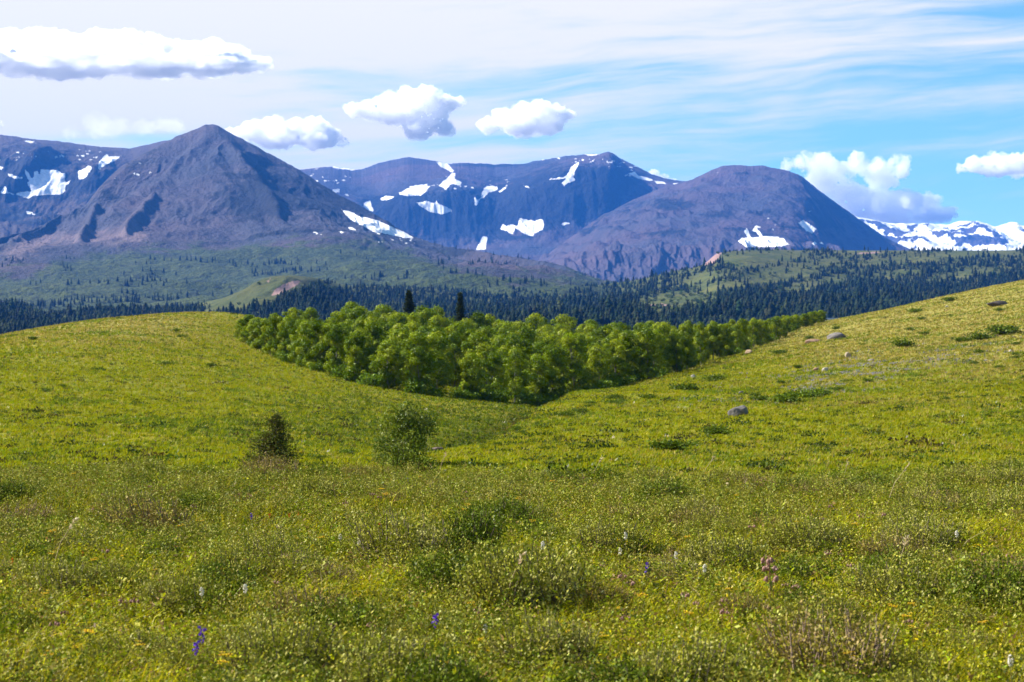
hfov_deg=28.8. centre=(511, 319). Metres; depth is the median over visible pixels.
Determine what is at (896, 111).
sky
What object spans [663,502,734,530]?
meadow shrub
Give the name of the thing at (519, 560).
grass stalk
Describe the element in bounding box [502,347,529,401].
aspen tree
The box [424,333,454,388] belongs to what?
aspen tree
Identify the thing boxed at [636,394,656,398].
shrub
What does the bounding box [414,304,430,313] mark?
aspen tree
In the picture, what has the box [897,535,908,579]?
grass stalk
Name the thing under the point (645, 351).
aspen tree
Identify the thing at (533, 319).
aspen tree
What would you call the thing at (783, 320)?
aspen tree
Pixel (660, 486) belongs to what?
meadow shrub
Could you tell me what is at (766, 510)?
meadow shrub
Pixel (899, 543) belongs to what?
meadow shrub
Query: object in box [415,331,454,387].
aspen tree
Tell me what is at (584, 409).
shrub
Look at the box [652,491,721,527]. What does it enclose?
meadow shrub
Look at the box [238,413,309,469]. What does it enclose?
young conifer
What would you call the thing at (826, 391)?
shrub
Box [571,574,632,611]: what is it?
meadow shrub
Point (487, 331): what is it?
aspen tree
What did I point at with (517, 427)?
shrub
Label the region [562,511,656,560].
meadow shrub
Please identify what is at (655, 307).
hillside brush
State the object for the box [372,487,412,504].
meadow shrub
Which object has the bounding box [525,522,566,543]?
meadow shrub
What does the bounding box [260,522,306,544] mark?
meadow shrub
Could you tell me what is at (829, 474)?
meadow shrub
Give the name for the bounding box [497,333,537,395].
aspen tree
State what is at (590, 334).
aspen tree
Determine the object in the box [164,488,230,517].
meadow shrub
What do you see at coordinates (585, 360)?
aspen tree
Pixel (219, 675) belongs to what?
meadow shrub
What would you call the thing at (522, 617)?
meadow shrub
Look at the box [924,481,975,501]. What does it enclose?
meadow shrub
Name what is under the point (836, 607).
meadow shrub
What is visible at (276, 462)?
meadow shrub
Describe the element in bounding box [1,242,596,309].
mountain woods
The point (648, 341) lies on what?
aspen tree
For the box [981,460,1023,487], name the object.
meadow shrub
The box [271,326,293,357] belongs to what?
aspen tree
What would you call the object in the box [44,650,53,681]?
yellow flower
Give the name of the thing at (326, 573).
meadow shrub
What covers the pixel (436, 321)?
aspen tree
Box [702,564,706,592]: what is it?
white flower
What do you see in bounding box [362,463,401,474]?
meadow shrub
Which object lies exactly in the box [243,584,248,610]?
white flower
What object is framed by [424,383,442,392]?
bush
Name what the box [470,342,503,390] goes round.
aspen tree
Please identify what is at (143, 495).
meadow shrub
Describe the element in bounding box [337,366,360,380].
bush
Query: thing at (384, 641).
meadow shrub
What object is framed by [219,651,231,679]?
yellow flower
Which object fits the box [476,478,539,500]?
meadow shrub
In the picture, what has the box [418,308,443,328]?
aspen tree
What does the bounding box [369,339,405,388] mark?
aspen tree
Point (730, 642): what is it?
meadow shrub
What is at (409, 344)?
aspen tree
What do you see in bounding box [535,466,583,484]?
meadow shrub
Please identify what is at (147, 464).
meadow shrub
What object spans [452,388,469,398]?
bush
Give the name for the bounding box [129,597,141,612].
pink flower
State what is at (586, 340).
aspen tree
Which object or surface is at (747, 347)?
bush
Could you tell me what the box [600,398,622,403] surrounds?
shrub
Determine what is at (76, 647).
yellow flower
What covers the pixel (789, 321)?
aspen tree
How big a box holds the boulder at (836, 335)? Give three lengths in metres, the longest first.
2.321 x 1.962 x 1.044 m
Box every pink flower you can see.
[49,620,59,636]
[117,597,127,619]
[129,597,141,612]
[618,573,627,590]
[620,615,630,637]
[680,591,689,613]
[719,608,728,630]
[761,555,774,594]
[762,563,777,597]
[763,573,778,605]
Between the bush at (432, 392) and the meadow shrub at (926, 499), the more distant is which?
the bush at (432, 392)
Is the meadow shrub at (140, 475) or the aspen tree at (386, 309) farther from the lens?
the aspen tree at (386, 309)
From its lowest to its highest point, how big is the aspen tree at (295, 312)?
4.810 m
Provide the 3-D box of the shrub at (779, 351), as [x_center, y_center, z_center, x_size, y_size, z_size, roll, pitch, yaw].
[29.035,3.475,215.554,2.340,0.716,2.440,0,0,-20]
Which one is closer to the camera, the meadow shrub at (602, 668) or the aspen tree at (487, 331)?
the meadow shrub at (602, 668)
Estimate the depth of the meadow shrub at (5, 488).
17.29 m
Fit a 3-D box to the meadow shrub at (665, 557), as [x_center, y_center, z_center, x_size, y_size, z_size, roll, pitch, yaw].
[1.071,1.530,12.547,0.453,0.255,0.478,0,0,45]
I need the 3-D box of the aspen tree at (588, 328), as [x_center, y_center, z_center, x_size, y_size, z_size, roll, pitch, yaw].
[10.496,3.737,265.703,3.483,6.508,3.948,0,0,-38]
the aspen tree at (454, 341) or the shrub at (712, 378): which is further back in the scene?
the aspen tree at (454, 341)
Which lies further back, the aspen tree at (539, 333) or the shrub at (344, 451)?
the aspen tree at (539, 333)
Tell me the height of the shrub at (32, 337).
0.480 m
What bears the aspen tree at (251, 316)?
on the ground at (414, 398)
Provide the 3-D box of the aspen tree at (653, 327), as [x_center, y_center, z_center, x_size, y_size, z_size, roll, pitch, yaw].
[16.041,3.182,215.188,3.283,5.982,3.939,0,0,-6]
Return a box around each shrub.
[0,469,23,478]
[0,476,42,503]
[0,496,59,523]
[0,505,37,545]
[0,554,53,584]
[0,607,46,640]
[9,540,61,560]
[12,544,109,599]
[13,522,102,552]
[26,336,39,339]
[38,387,52,391]
[42,507,70,520]
[48,551,107,572]
[85,622,184,666]
[86,479,158,511]
[87,553,153,598]
[91,489,204,540]
[94,500,161,519]
[108,454,170,475]
[115,471,165,487]
[133,562,230,621]
[137,537,185,559]
[145,638,235,681]
[149,481,177,491]
[149,486,181,503]
[160,360,173,364]
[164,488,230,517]
[168,462,221,478]
[168,515,224,542]
[180,480,203,492]
[188,551,259,597]
[192,662,266,681]
[193,533,274,578]
[208,601,353,678]
[219,521,304,569]
[226,484,271,496]
[227,490,260,503]
[238,449,302,480]
[249,576,354,629]
[251,471,279,482]
[255,541,343,583]
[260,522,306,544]
[264,654,336,681]
[282,540,322,563]
[287,470,348,500]
[289,587,395,641]
[304,560,359,590]
[305,462,341,478]
[307,452,330,458]
[308,528,363,554]
[331,506,398,530]
[331,619,481,681]
[331,623,427,667]
[333,498,456,568]
[336,448,360,453]
[336,461,373,477]
[347,475,387,497]
[361,478,408,494]
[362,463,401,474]
[363,453,386,456]
[366,635,409,651]
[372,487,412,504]
[379,444,439,475]
[380,614,447,642]
[385,474,410,481]
[392,644,492,681]
[396,480,454,502]
[403,544,500,598]
[404,550,442,567]
[408,471,446,483]
[416,478,453,486]
[427,499,508,554]
[450,524,601,617]
[453,538,529,572]
[455,476,494,487]
[461,499,493,516]
[467,543,545,565]
[469,491,539,527]
[473,594,610,679]
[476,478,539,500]
[484,611,537,633]
[491,441,502,445]
[499,495,551,510]
[500,474,543,483]
[504,511,562,540]
[508,426,524,430]
[513,497,563,523]
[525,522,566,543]
[527,466,560,478]
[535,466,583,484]
[540,649,686,681]
[554,410,571,415]
[556,658,613,677]
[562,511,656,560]
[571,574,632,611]
[575,408,589,411]
[584,462,634,484]
[589,482,609,491]
[596,499,644,523]
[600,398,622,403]
[601,474,649,494]
[604,560,678,590]
[623,461,676,482]
[630,618,776,681]
[633,551,717,587]
[634,537,676,558]
[635,469,690,504]
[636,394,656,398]
[639,437,700,450]
[645,543,697,567]
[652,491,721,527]
[660,517,713,548]
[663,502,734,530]
[666,382,705,389]
[674,521,775,576]
[678,506,738,533]
[695,422,737,435]
[695,463,755,490]
[700,373,726,381]
[704,631,760,653]
[711,511,758,538]
[713,586,774,622]
[717,485,757,494]
[727,471,779,493]
[740,596,906,681]
[741,648,795,676]
[742,506,779,521]
[747,395,774,400]
[752,512,788,528]
[755,549,841,588]
[756,504,849,557]
[760,390,807,402]
[760,586,863,637]
[768,349,787,352]
[771,576,828,609]
[773,475,820,493]
[779,387,828,397]
[788,479,824,496]
[794,516,858,548]
[802,386,838,394]
[803,664,873,681]
[810,469,848,481]
[810,477,849,489]
[825,478,886,499]
[828,386,849,390]
[830,554,945,614]
[835,476,884,490]
[851,469,895,487]
[851,528,933,564]
[857,544,929,578]
[861,378,873,381]
[865,506,957,557]
[865,642,952,678]
[873,657,961,681]
[875,507,973,546]
[882,503,931,525]
[886,480,957,499]
[889,339,918,346]
[891,487,957,514]
[900,542,981,578]
[907,307,924,311]
[912,486,963,513]
[913,470,937,486]
[923,510,961,521]
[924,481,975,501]
[928,461,981,486]
[930,601,991,630]
[939,549,1023,613]
[939,622,1000,658]
[940,296,957,301]
[947,483,1023,515]
[950,335,974,341]
[962,553,1023,580]
[964,330,996,339]
[971,348,987,352]
[980,324,1023,334]
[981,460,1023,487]
[985,453,1023,468]
[989,457,1023,472]
[1000,506,1023,526]
[1001,489,1023,500]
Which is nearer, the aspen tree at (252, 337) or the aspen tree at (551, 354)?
the aspen tree at (551, 354)
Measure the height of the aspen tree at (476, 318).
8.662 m
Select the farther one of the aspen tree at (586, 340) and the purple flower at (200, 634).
the aspen tree at (586, 340)
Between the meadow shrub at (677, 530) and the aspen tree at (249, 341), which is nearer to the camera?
the meadow shrub at (677, 530)
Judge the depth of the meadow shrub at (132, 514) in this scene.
14.67 m
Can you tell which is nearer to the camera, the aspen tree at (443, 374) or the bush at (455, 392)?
the bush at (455, 392)
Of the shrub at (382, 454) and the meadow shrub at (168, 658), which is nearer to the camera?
the meadow shrub at (168, 658)
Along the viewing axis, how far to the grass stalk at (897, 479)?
16.30 m
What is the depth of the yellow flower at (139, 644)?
8.30 m
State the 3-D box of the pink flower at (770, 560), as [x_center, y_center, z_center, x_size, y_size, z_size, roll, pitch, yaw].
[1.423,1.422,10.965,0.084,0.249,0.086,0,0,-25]
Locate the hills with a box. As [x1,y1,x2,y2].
[8,249,1023,331]
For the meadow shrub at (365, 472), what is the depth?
20.12 m
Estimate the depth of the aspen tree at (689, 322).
326.45 m
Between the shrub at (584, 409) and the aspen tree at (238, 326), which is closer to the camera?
the shrub at (584, 409)
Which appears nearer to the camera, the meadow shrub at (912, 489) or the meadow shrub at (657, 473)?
the meadow shrub at (912, 489)
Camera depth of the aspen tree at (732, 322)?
292.98 m
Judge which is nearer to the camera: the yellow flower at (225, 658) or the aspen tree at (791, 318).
the yellow flower at (225, 658)
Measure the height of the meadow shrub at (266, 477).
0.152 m
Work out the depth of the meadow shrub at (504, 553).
12.47 m
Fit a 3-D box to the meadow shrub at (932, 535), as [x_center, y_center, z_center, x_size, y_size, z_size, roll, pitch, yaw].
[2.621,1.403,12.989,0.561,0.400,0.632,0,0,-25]
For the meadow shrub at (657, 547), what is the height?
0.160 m
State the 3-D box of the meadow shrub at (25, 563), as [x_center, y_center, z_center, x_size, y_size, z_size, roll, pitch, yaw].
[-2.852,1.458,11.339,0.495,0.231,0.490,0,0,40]
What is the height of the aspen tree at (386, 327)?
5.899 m
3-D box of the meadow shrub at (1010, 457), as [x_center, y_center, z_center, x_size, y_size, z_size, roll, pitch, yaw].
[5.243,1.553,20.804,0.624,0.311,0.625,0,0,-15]
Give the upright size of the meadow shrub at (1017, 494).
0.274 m
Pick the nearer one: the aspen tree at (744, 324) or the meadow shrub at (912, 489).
the meadow shrub at (912, 489)
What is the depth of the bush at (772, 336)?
277.02 m
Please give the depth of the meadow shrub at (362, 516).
14.96 m
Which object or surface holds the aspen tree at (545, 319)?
on the ground at (414, 398)
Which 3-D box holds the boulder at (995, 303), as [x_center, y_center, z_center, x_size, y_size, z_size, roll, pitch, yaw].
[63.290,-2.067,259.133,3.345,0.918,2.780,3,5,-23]
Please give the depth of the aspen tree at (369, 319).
191.88 m
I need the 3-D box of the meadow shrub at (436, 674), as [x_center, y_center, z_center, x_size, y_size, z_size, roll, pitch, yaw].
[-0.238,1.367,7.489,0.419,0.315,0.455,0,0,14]
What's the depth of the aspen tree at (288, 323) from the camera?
188.50 m
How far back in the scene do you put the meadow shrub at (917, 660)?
8.53 m
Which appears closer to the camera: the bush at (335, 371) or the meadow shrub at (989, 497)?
the meadow shrub at (989, 497)
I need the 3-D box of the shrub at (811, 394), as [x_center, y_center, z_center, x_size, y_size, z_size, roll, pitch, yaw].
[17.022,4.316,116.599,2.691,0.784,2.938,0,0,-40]
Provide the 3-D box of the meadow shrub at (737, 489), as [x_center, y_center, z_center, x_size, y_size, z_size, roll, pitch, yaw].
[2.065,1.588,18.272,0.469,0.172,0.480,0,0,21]
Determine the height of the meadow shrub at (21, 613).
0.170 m
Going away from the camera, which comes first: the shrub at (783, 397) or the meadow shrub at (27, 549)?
the meadow shrub at (27, 549)
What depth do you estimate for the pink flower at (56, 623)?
9.01 m
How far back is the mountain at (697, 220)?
8056.81 m
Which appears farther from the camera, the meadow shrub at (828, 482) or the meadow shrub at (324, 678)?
the meadow shrub at (828, 482)
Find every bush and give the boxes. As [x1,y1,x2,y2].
[273,350,292,362]
[308,361,326,371]
[328,364,349,376]
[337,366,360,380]
[356,373,385,386]
[357,372,382,383]
[401,377,427,393]
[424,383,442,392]
[425,390,437,396]
[431,387,446,396]
[448,385,466,397]
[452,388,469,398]
[465,392,480,399]
[471,388,487,400]
[481,387,500,401]
[489,389,513,401]
[514,388,537,405]
[534,394,549,405]
[575,384,592,390]
[593,379,617,388]
[594,379,615,387]
[604,376,622,387]
[618,374,632,385]
[626,366,645,380]
[628,374,636,382]
[640,367,667,378]
[687,359,703,367]
[730,347,740,354]
[743,344,753,350]
[769,333,777,340]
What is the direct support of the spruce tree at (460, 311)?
on the ground at (414, 398)
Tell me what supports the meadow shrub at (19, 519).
on the ground at (414, 398)
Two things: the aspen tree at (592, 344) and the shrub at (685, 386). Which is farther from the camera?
the aspen tree at (592, 344)
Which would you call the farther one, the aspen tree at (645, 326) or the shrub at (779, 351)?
the aspen tree at (645, 326)
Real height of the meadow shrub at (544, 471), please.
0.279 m
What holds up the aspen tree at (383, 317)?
on the ground at (414, 398)
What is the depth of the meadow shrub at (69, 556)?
11.94 m
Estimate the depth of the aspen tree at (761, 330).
263.59 m
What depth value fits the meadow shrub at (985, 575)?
10.48 m
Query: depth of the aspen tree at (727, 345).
233.85 m
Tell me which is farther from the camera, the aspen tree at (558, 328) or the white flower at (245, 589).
the aspen tree at (558, 328)
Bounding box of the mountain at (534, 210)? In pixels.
[300,152,684,260]
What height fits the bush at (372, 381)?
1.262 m
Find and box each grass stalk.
[55,516,78,559]
[505,552,525,606]
[887,463,909,502]
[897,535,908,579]
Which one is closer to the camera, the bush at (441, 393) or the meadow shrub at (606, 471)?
the meadow shrub at (606, 471)
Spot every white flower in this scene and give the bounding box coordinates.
[199,587,203,620]
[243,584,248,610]
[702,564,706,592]
[1008,654,1013,681]
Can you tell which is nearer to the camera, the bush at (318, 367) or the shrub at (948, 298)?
the bush at (318, 367)
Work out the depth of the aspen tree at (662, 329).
202.45 m
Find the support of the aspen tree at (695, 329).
on the ground at (414, 398)
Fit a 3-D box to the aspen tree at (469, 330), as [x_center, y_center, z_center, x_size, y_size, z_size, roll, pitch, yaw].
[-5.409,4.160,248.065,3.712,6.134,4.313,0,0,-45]
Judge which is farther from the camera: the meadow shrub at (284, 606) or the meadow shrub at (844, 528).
the meadow shrub at (844, 528)
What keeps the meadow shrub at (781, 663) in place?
on the ground at (414, 398)
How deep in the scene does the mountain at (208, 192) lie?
4751.68 m
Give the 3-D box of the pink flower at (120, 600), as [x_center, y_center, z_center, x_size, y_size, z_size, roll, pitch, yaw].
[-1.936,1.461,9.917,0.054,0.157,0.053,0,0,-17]
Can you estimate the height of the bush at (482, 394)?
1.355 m
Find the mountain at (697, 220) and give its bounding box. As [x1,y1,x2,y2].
[538,165,910,281]
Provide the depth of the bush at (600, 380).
176.51 m
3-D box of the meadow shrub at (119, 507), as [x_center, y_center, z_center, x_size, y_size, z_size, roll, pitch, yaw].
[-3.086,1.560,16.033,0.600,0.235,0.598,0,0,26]
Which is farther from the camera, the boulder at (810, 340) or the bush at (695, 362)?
the boulder at (810, 340)
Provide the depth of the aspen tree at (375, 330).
187.09 m
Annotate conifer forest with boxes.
[0,245,1023,333]
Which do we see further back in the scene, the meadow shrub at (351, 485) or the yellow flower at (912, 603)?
the meadow shrub at (351, 485)
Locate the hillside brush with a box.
[23,248,998,320]
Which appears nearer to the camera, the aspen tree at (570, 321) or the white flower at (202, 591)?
the white flower at (202, 591)
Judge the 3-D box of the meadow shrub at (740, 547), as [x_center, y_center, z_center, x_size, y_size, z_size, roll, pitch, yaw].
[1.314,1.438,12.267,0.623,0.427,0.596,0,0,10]
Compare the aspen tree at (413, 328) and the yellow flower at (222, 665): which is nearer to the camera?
the yellow flower at (222, 665)
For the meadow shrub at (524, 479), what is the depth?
19.38 m
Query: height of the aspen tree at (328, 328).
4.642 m
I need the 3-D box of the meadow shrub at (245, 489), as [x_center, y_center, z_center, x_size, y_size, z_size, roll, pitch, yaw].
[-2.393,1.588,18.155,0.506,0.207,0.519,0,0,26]
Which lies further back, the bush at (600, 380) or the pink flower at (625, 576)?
the bush at (600, 380)
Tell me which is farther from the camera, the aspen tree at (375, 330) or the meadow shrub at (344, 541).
the aspen tree at (375, 330)
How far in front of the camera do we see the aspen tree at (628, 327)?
296.29 m
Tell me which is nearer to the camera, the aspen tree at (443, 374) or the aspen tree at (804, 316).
the aspen tree at (443, 374)
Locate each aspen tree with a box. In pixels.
[233,318,242,336]
[234,314,250,341]
[238,314,254,340]
[243,318,260,345]
[244,317,265,348]
[251,318,268,349]
[258,333,274,353]
[260,313,282,355]
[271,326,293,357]
[276,316,296,353]
[282,307,303,323]
[285,320,300,362]
[290,320,313,367]
[295,318,326,369]
[301,307,322,321]
[309,322,345,371]
[319,322,349,373]
[322,316,337,323]
[333,311,348,325]
[337,322,351,337]
[339,331,374,381]
[340,301,358,313]
[343,308,355,323]
[344,306,367,326]
[347,316,366,336]
[349,319,355,331]
[352,306,375,319]
[353,327,373,372]
[357,316,386,365]
[361,321,385,374]
[369,304,394,320]
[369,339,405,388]
[377,320,392,338]
[378,314,390,323]
[379,310,407,325]
[379,329,416,384]
[380,336,406,382]
[388,322,410,339]
[398,331,440,386]
[401,345,437,392]
[407,312,428,326]
[407,320,422,332]
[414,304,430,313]
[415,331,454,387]
[416,325,430,345]
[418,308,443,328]
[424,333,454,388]
[425,326,445,340]
[429,315,454,335]
[432,305,444,319]
[443,323,474,373]
[443,331,475,386]
[454,318,477,332]
[458,352,486,394]
[459,332,490,388]
[463,322,478,330]
[463,328,475,336]
[468,310,492,328]
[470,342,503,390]
[474,310,494,326]
[478,325,500,339]
[479,351,509,399]
[484,313,498,331]
[491,335,507,371]
[492,319,505,336]
[493,321,508,332]
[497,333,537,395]
[498,321,514,340]
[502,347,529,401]
[506,320,528,341]
[509,326,538,375]
[520,341,549,392]
[520,353,558,397]
[525,312,550,337]
[525,314,544,325]
[526,313,547,324]
[531,342,573,396]
[534,326,550,343]
[534,330,549,342]
[536,324,552,334]
[538,333,572,386]
[550,314,577,334]
[550,329,578,382]
[552,323,572,334]
[554,332,591,391]
[557,332,587,379]
[575,332,594,365]
[576,319,599,337]
[582,323,595,339]
[583,342,609,386]
[584,344,616,387]
[586,332,595,342]
[588,324,612,347]
[600,331,620,344]
[600,338,632,379]
[601,336,625,373]
[604,321,625,337]
[605,325,626,360]
[610,329,645,376]
[616,322,630,339]
[624,323,632,332]
[628,327,664,378]
[632,322,645,332]
[632,322,651,341]
[635,339,665,376]
[641,330,668,374]
[650,321,669,342]
[654,322,676,372]
[654,336,673,372]
[662,336,675,371]
[669,334,686,371]
[675,323,692,351]
[677,323,697,369]
[678,332,690,366]
[684,319,692,327]
[691,327,703,360]
[693,320,709,365]
[704,327,714,360]
[705,322,724,359]
[710,324,729,357]
[715,324,729,356]
[722,323,735,356]
[728,319,735,337]
[731,322,745,350]
[734,324,746,344]
[737,318,751,350]
[746,319,759,346]
[748,317,756,344]
[755,319,770,345]
[761,320,769,337]
[768,317,785,338]
[774,323,786,337]
[780,318,788,333]
[784,316,796,325]
[785,318,794,332]
[793,316,801,328]
[800,313,814,326]
[808,312,814,325]
[813,311,820,321]
[818,310,825,321]
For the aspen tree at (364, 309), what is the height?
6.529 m
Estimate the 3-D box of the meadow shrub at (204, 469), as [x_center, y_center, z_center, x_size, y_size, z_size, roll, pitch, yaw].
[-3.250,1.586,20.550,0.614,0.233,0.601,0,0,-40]
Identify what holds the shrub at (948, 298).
on the ground at (414, 398)
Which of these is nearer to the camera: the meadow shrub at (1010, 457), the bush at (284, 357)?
the meadow shrub at (1010, 457)
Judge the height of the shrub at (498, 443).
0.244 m
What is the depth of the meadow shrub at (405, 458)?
21.23 m
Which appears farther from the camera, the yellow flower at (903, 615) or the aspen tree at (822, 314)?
the aspen tree at (822, 314)
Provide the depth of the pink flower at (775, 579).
10.18 m
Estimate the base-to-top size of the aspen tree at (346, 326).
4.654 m
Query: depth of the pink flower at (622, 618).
9.42 m
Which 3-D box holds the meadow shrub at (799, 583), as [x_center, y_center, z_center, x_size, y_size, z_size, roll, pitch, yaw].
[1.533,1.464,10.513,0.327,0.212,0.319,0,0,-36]
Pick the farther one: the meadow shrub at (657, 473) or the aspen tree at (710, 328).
the aspen tree at (710, 328)
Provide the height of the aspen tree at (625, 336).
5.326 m
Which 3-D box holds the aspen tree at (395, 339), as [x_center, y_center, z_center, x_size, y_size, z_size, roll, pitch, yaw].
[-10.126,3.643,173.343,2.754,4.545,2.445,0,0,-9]
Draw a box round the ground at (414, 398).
[0,280,1023,681]
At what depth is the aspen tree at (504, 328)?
268.45 m
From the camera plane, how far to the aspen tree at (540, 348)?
184.97 m
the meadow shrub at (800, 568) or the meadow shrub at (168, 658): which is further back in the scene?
the meadow shrub at (800, 568)
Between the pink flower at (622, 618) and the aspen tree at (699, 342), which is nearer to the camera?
the pink flower at (622, 618)
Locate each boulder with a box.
[728,405,747,415]
[805,339,818,343]
[827,332,845,338]
[986,300,1007,306]
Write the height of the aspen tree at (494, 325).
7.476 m
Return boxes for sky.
[0,0,1023,225]
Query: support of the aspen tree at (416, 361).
on the ground at (414, 398)
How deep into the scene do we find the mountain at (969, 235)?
13663.63 m
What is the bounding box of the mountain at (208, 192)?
[0,124,617,311]
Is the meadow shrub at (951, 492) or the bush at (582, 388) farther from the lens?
the bush at (582, 388)
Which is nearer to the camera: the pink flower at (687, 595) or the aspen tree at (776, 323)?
the pink flower at (687, 595)
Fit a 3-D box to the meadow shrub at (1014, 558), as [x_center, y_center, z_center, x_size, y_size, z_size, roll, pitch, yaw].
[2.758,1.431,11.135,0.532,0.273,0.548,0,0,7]
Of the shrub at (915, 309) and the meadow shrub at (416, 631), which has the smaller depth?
the meadow shrub at (416, 631)
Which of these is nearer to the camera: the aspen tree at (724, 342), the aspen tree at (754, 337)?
the aspen tree at (724, 342)
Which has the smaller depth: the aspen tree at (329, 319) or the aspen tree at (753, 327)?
the aspen tree at (329, 319)
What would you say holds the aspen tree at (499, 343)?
on the ground at (414, 398)
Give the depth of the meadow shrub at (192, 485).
18.64 m
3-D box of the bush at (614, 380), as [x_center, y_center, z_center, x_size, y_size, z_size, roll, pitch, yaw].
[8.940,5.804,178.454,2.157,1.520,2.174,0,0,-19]
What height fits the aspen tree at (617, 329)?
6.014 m
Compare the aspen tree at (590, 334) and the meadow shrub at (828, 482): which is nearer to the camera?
the meadow shrub at (828, 482)
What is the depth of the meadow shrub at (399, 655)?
7.76 m
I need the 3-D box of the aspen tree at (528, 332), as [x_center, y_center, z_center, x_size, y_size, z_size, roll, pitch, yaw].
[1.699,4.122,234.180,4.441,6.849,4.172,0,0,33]
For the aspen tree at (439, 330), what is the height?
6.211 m
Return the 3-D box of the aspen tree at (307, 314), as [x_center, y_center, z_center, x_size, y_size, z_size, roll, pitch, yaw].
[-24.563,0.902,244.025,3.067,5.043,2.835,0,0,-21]
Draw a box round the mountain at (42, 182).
[0,135,168,237]
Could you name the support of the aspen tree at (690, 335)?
on the ground at (414, 398)
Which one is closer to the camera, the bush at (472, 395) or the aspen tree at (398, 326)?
the bush at (472, 395)
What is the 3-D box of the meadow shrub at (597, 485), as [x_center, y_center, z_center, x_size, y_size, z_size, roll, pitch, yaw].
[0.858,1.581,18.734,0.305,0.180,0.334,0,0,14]
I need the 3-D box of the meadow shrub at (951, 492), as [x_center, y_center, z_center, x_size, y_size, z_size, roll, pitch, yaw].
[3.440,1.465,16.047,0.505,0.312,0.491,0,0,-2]
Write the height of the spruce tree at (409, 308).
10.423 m
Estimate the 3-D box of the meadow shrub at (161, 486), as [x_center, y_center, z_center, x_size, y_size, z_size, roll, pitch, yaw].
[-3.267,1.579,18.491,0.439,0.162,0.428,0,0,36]
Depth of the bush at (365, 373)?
163.60 m
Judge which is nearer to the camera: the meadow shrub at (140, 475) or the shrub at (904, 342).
the meadow shrub at (140, 475)
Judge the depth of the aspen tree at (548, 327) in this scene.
277.62 m
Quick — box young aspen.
[371,400,440,462]
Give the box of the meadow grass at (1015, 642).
[0,463,1023,681]
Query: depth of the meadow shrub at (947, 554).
12.18 m
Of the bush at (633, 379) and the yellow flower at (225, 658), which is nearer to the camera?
the yellow flower at (225, 658)
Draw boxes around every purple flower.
[191,640,199,679]
[198,626,206,668]
[431,613,438,639]
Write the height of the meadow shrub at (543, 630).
0.401 m
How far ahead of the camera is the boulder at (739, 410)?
92.61 m
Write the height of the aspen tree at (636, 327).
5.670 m
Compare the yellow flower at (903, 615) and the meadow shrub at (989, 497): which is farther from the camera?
the meadow shrub at (989, 497)
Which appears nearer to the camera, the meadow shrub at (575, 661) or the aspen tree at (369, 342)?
the meadow shrub at (575, 661)
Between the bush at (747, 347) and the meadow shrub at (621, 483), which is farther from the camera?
the bush at (747, 347)
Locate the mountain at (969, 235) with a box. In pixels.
[855,216,1023,249]
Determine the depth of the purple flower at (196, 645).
8.10 m
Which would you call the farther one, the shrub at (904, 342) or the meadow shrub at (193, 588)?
the shrub at (904, 342)
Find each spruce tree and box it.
[402,289,414,315]
[454,292,465,323]
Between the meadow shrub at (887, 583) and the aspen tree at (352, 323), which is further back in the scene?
the aspen tree at (352, 323)
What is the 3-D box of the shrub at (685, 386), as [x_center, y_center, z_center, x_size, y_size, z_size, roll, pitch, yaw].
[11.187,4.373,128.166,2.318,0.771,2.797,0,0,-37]
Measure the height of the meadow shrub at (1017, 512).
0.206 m
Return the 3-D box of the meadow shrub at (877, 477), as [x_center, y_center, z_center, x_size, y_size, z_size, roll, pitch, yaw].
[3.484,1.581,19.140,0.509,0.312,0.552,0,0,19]
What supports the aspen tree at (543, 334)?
on the ground at (414, 398)
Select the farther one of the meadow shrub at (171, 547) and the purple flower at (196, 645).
the meadow shrub at (171, 547)
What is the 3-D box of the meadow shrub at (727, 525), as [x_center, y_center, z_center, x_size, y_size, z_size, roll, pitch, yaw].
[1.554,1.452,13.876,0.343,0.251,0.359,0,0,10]
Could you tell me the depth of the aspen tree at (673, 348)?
201.19 m
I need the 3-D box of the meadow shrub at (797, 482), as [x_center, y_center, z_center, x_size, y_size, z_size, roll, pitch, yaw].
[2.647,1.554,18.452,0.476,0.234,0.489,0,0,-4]
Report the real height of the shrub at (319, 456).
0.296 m
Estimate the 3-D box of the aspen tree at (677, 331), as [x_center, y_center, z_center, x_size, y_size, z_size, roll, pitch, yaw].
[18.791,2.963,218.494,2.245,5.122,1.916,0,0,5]
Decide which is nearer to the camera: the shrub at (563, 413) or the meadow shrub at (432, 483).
the meadow shrub at (432, 483)
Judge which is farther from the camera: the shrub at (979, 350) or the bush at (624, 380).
the bush at (624, 380)
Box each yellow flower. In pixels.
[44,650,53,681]
[72,644,81,677]
[83,630,94,653]
[135,640,144,675]
[217,660,226,679]
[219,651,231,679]
[637,593,647,620]
[684,610,693,639]
[845,651,854,678]
[899,612,911,644]
[907,602,915,631]
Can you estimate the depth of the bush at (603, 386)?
175.98 m
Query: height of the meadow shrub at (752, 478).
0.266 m
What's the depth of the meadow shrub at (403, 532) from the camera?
12.64 m
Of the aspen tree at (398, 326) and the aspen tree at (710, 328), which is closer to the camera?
the aspen tree at (398, 326)
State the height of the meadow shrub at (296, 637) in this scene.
0.402 m

